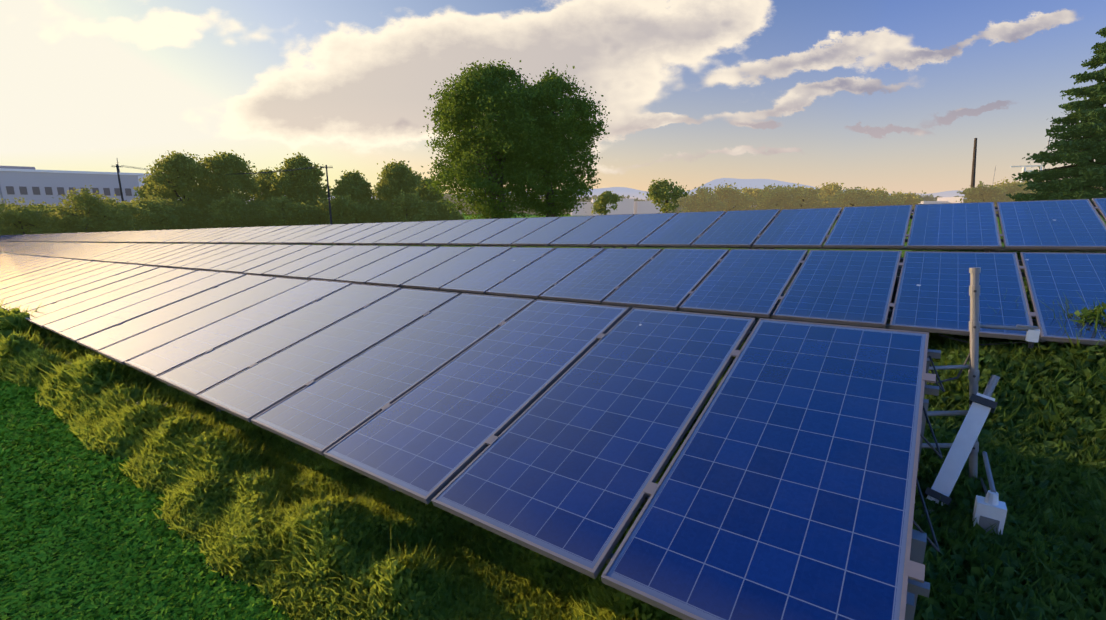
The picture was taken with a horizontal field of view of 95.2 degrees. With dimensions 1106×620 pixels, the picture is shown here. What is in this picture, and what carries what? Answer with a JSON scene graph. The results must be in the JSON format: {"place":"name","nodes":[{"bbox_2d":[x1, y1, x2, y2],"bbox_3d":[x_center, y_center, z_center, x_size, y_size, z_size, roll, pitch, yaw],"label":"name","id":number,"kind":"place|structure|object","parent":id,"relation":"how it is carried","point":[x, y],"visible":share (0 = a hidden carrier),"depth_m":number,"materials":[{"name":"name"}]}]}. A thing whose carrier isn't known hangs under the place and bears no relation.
{"place":"outdoors","nodes":[
{"label":"outdoors","id":0,"kind":"place"},
{"bbox_2d":[0,246,1105,619],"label":"rough grass","id":1,"kind":"structure","parent":0,"point":[622,598],"depth_m":3.13,"materials":[{"name":"green plant"}]},
{"bbox_2d":[0,212,1105,619],"bbox_3d":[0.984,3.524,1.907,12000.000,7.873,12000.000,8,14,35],"label":"ground","id":2,"kind":"structure","parent":0,"point":[72,610],"depth_m":3.28,"materials":[{"name":"green plant"}]},
{"bbox_2d":[0,197,33,234],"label":"bush","id":3,"kind":"object","parent":2,"relation":"on","point":[11,204],"visible":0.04,"depth_m":63.46,"materials":[{"name":"green plant"}]},
{"bbox_2d":[0,203,61,234],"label":"bush","id":4,"kind":"object","parent":2,"relation":"on","point":[33,214],"visible":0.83,"depth_m":60.85,"materials":[{"name":"green plant"}]},
{"bbox_2d":[26,200,68,233],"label":"bush","id":5,"kind":"object","parent":2,"relation":"on","point":[41,206],"visible":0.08,"depth_m":69.21,"materials":[{"name":"green plant"}]},
{"bbox_2d":[42,202,87,232],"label":"bush","id":6,"kind":"object","parent":2,"relation":"on","point":[63,230],"visible":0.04,"depth_m":67.70,"materials":[{"name":"green plant"}]},
{"bbox_2d":[0,160,150,230],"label":"warehouse","id":7,"kind":"structure","parent":2,"relation":"on","point":[35,185],"depth_m":104.92,"materials":[{"name":"white metal"}]},
{"bbox_2d":[44,185,125,232],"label":"bush","id":8,"kind":"object","parent":2,"relation":"on","point":[100,207],"visible":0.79,"depth_m":65.76,"materials":[{"name":"green plant"}]},
{"bbox_2d":[68,204,136,232],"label":"bush","id":9,"kind":"object","parent":2,"relation":"on","point":[125,224],"visible":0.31,"depth_m":68.23,"materials":[{"name":"green plant"}]},
{"bbox_2d":[116,164,123,202],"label":"utility pole","id":10,"kind":"object","parent":2,"relation":"on","point":[121,193],"visible":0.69,"depth_m":104.36,"materials":[{"name":"brown wood"}]},
{"bbox_2d":[112,165,328,173],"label":"power lines","id":11,"kind":"object","parent":10,"relation":"attached to","point":[241,173],"visible":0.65,"depth_m":92.71,"materials":[{"name":"black metal"}]},
{"bbox_2d":[101,194,155,230],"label":"bush","id":12,"kind":"object","parent":2,"relation":"on","point":[136,211],"visible":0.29,"depth_m":73.68,"materials":[{"name":"green plant"}]},
{"bbox_2d":[0,380,292,619],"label":"lawn tufts","id":13,"kind":"object","parent":2,"relation":"on","point":[27,411],"visible":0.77,"depth_m":3.33,"materials":[{"name":"green plant"}]},
{"bbox_2d":[121,197,179,230],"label":"bush","id":14,"kind":"object","parent":2,"relation":"on","point":[156,221],"visible":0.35,"depth_m":80.08,"materials":[{"name":"green plant"}]},
{"bbox_2d":[133,177,175,198],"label":"tree","id":15,"kind":"object","parent":2,"relation":"on","point":[141,191],"visible":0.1,"depth_m":95.61,"materials":[{"name":"green plant"}]},
{"bbox_2d":[135,193,178,229],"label":"hedge","id":16,"kind":"object","parent":2,"relation":"on","point":[172,226],"visible":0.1,"depth_m":84.07,"materials":[{"name":"green plant"}]},
{"bbox_2d":[138,149,219,214],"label":"tree","id":17,"kind":"object","parent":2,"relation":"on","point":[175,175],"visible":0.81,"depth_m":91.32,"materials":[{"name":"green plant"}]},
{"bbox_2d":[168,198,202,229],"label":"hedge","id":18,"kind":"object","parent":2,"relation":"on","point":[186,213],"visible":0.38,"depth_m":87.60,"materials":[{"name":"green plant"}]},
{"bbox_2d":[181,209,209,228],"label":"hedge","id":19,"kind":"object","parent":2,"relation":"on","point":[201,222],"visible":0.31,"depth_m":90.85,"materials":[{"name":"green plant"}]},
{"bbox_2d":[177,200,215,227],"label":"hedge","id":20,"kind":"object","parent":2,"relation":"on","point":[194,204],"visible":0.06,"depth_m":92.89,"materials":[{"name":"green plant"}]},
{"bbox_2d":[199,188,256,227],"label":"hedge","id":21,"kind":"object","parent":2,"relation":"on","point":[229,208],"visible":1,"depth_m":88.71,"materials":[{"name":"green plant"}]},
{"bbox_2d":[195,150,261,205],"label":"tree","id":22,"kind":"object","parent":2,"relation":"on","point":[226,168],"visible":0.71,"depth_m":96.40,"materials":[{"name":"green plant"}]},
{"bbox_2d":[212,203,258,226],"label":"hedge","id":23,"kind":"object","parent":2,"relation":"on","point":[249,221],"visible":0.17,"depth_m":93.38,"materials":[{"name":"green plant"}]},
{"bbox_2d":[240,209,268,226],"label":"hedge","id":24,"kind":"object","parent":2,"relation":"on","point":[260,222],"visible":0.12,"depth_m":96.70,"materials":[{"name":"green plant"}]},
{"bbox_2d":[246,197,279,226],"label":"hedge","id":25,"kind":"object","parent":2,"relation":"on","point":[257,204],"visible":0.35,"depth_m":98.53,"materials":[{"name":"green plant"}]},
{"bbox_2d":[248,168,284,201],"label":"tree","id":26,"kind":"object","parent":2,"relation":"on","point":[265,190],"visible":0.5,"depth_m":107.06,"materials":[{"name":"green plant"}]},
{"bbox_2d":[255,194,303,225],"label":"hedge","id":27,"kind":"object","parent":2,"relation":"on","point":[277,208],"visible":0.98,"depth_m":93.05,"materials":[{"name":"green plant"}]},
{"bbox_2d":[262,152,331,202],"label":"tree","id":28,"kind":"object","parent":2,"relation":"on","point":[298,185],"visible":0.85,"depth_m":104.17,"materials":[{"name":"green plant"}]},
{"bbox_2d":[287,200,319,225],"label":"hedge","id":29,"kind":"object","parent":2,"relation":"on","point":[306,211],"visible":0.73,"depth_m":96.71,"materials":[{"name":"green plant"}]},
{"bbox_2d":[301,195,328,224],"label":"hedge","id":30,"kind":"object","parent":2,"relation":"on","point":[323,219],"visible":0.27,"depth_m":102.51,"materials":[{"name":"green plant"}]},
{"bbox_2d":[307,215,322,224],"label":"hedge","id":31,"kind":"object","parent":2,"relation":"on","point":[315,220],"visible":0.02,"depth_m":101.01,"materials":[{"name":"green plant"}]},
{"bbox_2d":[320,165,332,223],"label":"utility pole","id":32,"kind":"object","parent":2,"relation":"on","point":[326,167],"visible":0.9,"depth_m":89.36,"materials":[{"name":"brown wood"}]},
{"bbox_2d":[312,195,363,223],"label":"hedge","id":33,"kind":"object","parent":2,"relation":"on","point":[340,207],"visible":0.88,"depth_m":96.32,"materials":[{"name":"green plant"}]},
{"bbox_2d":[325,169,376,219],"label":"tree","id":34,"kind":"object","parent":2,"relation":"on","point":[356,186],"visible":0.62,"depth_m":105.32,"materials":[{"name":"green plant"}]},
{"bbox_2d":[343,201,375,223],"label":"hedge","id":35,"kind":"object","parent":2,"relation":"on","point":[366,209],"visible":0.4,"depth_m":101.93,"materials":[{"name":"green plant"}]},
{"bbox_2d":[359,207,387,222],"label":"hedge","id":36,"kind":"object","parent":2,"relation":"on","point":[376,216],"visible":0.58,"depth_m":104.20,"materials":[{"name":"green plant"}]},
{"bbox_2d":[365,196,392,222],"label":"hedge","id":37,"kind":"object","parent":2,"relation":"on","point":[377,203],"visible":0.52,"depth_m":107.34,"materials":[{"name":"green plant"}]},
{"bbox_2d":[383,210,393,222],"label":"hedge","id":38,"kind":"object","parent":2,"relation":"on","point":[392,219],"visible":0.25,"depth_m":110.34,"materials":[{"name":"green plant"}]},
{"bbox_2d":[370,158,423,212],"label":"tree","id":39,"kind":"object","parent":2,"relation":"on","point":[396,178],"visible":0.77,"depth_m":109.10,"materials":[{"name":"green plant"}]},
{"bbox_2d":[381,189,426,221],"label":"hedge","id":40,"kind":"object","parent":2,"relation":"on","point":[407,203],"visible":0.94,"depth_m":101.41,"materials":[{"name":"green plant"}]},
{"bbox_2d":[392,208,430,220],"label":"hedge","id":41,"kind":"object","parent":2,"relation":"on","point":[409,215],"visible":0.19,"depth_m":103.12,"materials":[{"name":"green plant"}]},
{"bbox_2d":[415,178,445,220],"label":"tree","id":42,"kind":"object","parent":2,"relation":"on","point":[423,194],"visible":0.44,"depth_m":122.77,"materials":[{"name":"green plant"}]},
{"bbox_2d":[422,208,441,220],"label":"hedge","id":43,"kind":"object","parent":2,"relation":"on","point":[433,215],"visible":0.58,"depth_m":107.31,"materials":[{"name":"green plant"}]},
{"bbox_2d":[423,198,460,220],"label":"hedge","id":44,"kind":"object","parent":2,"relation":"on","point":[440,207],"visible":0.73,"depth_m":110.39,"materials":[{"name":"green plant"}]},
{"bbox_2d":[449,209,464,219],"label":"hedge","id":45,"kind":"object","parent":2,"relation":"on","point":[456,215],"visible":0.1,"depth_m":114.25,"materials":[{"name":"green plant"}]},
{"bbox_2d":[444,191,475,213],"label":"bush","id":46,"kind":"object","parent":2,"relation":"on","point":[449,197],"visible":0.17,"depth_m":392.33,"materials":[{"name":"green plant"}]},
{"bbox_2d":[421,57,568,218],"bbox_3d":[-7.204,-18.957,58.855,17.412,19.256,16.494,8,14,35],"label":"tree","id":47,"kind":"object","parent":2,"relation":"on","point":[472,106],"visible":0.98,"depth_m":55.63,"materials":[{"name":"green plant"}]},
{"bbox_2d":[524,198,571,214],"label":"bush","id":48,"kind":"object","parent":2,"relation":"on","point":[540,212],"visible":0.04,"depth_m":410.25,"materials":[{"name":"green plant"}]},
{"bbox_2d":[494,63,611,216],"bbox_3d":[-0.344,-19.238,60.748,14.585,18.490,15.500,0,12,1],"label":"tree","id":49,"kind":"object","parent":2,"relation":"on","point":[557,118],"visible":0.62,"depth_m":58.21,"materials":[{"name":"green plant"}]},
{"bbox_2d":[0,204,1105,619],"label":"mounting frame","id":50,"kind":"object","parent":2,"relation":"on","point":[914,586],"visible":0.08,"depth_m":5.93,"materials":[{"name":"metal"}]},
{"bbox_2d":[0,198,1105,619],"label":"solar array","id":51,"kind":"object","parent":50,"relation":"on","point":[546,426],"visible":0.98,"depth_m":3.93,"materials":[{"name":"glass"}]},
{"bbox_2d":[580,195,620,201],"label":"tree","id":52,"kind":"object","parent":2,"relation":"on","point":[592,197],"depth_m":456.36,"materials":[{"name":"green plant"}]},
{"bbox_2d":[591,190,622,214],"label":"tree","id":53,"kind":"object","parent":2,"relation":"on","point":[605,198],"visible":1,"depth_m":163.98,"materials":[{"name":"green plant"}]},
{"bbox_2d":[621,195,649,200],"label":"tree","id":54,"kind":"object","parent":2,"relation":"on","point":[625,197],"visible":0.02,"depth_m":489.78,"materials":[{"name":"green plant"}]},
{"bbox_2d":[640,199,679,212],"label":"tree","id":55,"kind":"object","parent":2,"relation":"on","point":[664,206],"visible":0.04,"depth_m":397.17,"materials":[{"name":"green plant"}]},
{"bbox_2d":[639,178,688,212],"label":"tree","id":56,"kind":"object","parent":2,"relation":"on","point":[660,191],"visible":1,"depth_m":141.56,"materials":[{"name":"green plant"}]},
{"bbox_2d":[665,196,696,212],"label":"tree","id":57,"kind":"object","parent":2,"relation":"on","point":[679,209],"depth_m":418.77,"materials":[{"name":"green plant"}]},
{"bbox_2d":[672,183,730,211],"bbox_3d":[16.861,-11.819,56.553,6.468,4.716,4.944,8,14,35],"label":"hedge","id":58,"kind":"object","parent":2,"relation":"on","point":[702,199],"visible":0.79,"depth_m":55.72,"materials":[{"name":"green plant"}]},
{"bbox_2d":[709,180,753,211],"bbox_3d":[20.672,-12.642,59.495,5.731,5.073,6.619,2,12,9],"label":"hedge","id":59,"kind":"object","parent":2,"relation":"on","point":[727,194],"visible":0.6,"depth_m":58.03,"materials":[{"name":"green plant"}]},
{"bbox_2d":[737,186,777,209],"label":"hedge","id":60,"kind":"object","parent":2,"relation":"on","point":[753,192],"visible":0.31,"depth_m":60.88,"materials":[{"name":"green plant"}]},
{"bbox_2d":[749,183,804,212],"bbox_3d":[23.971,-11.313,53.672,5.556,4.283,5.569,1,12,5],"label":"hedge","id":61,"kind":"object","parent":2,"relation":"on","point":[775,197],"visible":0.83,"depth_m":52.51,"materials":[{"name":"green plant"}]},
{"bbox_2d":[782,183,829,208],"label":"hedge","id":62,"kind":"object","parent":2,"relation":"on","point":[806,195],"visible":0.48,"depth_m":55.11,"materials":[{"name":"green plant"}]},
{"bbox_2d":[804,182,849,216],"bbox_3d":[31.675,-12.613,58.558,6.515,4.733,7.186,8,14,35],"label":"hedge","id":63,"kind":"object","parent":2,"relation":"on","point":[828,191],"visible":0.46,"depth_m":57.41,"materials":[{"name":"green plant"}]},
{"bbox_2d":[827,187,888,211],"bbox_3d":[30.677,-10.780,51.047,5.398,3.410,5.033,8,14,35],"label":"hedge","id":64,"kind":"object","parent":2,"relation":"on","point":[852,197],"visible":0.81,"depth_m":50.03,"materials":[{"name":"green plant"}]},
{"bbox_2d":[846,186,907,206],"bbox_3d":[33.885,-11.233,53.355,6.124,3.550,4.617,8,14,35],"label":"hedge","id":65,"kind":"object","parent":2,"relation":"on","point":[893,200],"visible":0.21,"depth_m":52.10,"materials":[{"name":"green plant"}]},
{"bbox_2d":[889,190,925,214],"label":"hedge","id":66,"kind":"object","parent":2,"relation":"on","point":[913,199],"visible":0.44,"depth_m":54.02,"materials":[{"name":"green plant"}]},
{"bbox_2d":[919,194,934,200],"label":"tree","id":67,"kind":"object","parent":2,"relation":"on","point":[927,197],"visible":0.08,"depth_m":376.74,"materials":[{"name":"green plant"}]},
{"bbox_2d":[971,138,976,201],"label":"tall pole","id":68,"kind":"object","parent":2,"relation":"on","point":[974,165],"visible":0.65,"depth_m":67.50,"materials":[{"name":"brown wood"}]},
{"bbox_2d":[956,181,1011,213],"bbox_3d":[38.728,-9.815,45.118,4.480,3.400,4.196,8,14,35],"label":"hedge","id":69,"kind":"object","parent":2,"relation":"on","point":[980,192],"visible":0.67,"depth_m":44.50,"materials":[{"name":"green plant"}]},
{"bbox_2d":[907,267,1104,619],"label":"panel support frame","id":70,"kind":"object","parent":2,"relation":"on","point":[990,508],"visible":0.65,"depth_m":2.94,"materials":[{"name":"metal"}]},
{"bbox_2d":[991,177,1035,212],"bbox_3d":[42.290,-10.453,46.809,4.317,3.834,4.670,-1,12,-6],"label":"hedge","id":71,"kind":"object","parent":2,"relation":"on","point":[1012,188],"visible":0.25,"depth_m":46.07,"materials":[{"name":"green plant"}]},
{"bbox_2d":[1006,26,1105,210],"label":"conifer","id":72,"kind":"object","parent":2,"relation":"on","point":[1081,175],"visible":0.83,"depth_m":32.99,"materials":[{"name":"green plant"}]},
{"bbox_2d":[0,0,1105,193],"label":"sky","id":73,"kind":"structure","parent":0,"point":[896,96],"materials":[{"name":"blue"}]},
{"bbox_2d":[178,178,964,200],"bbox_3d":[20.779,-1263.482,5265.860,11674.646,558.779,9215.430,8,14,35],"label":"hills","id":74,"kind":"structure","parent":0,"point":[739,184],"depth_m":8245.85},
{"bbox_2d":[570,197,966,215],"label":"buildings","id":75,"kind":"structure","parent":0,"point":[628,206],"depth_m":361.15,"materials":[{"name":"white"}]},
{"bbox_2d":[1011,165,1041,182],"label":"building","id":76,"kind":"structure","parent":0,"point":[1024,168],"depth_m":185.75,"materials":[{"name":"brown metal"}]}
]}

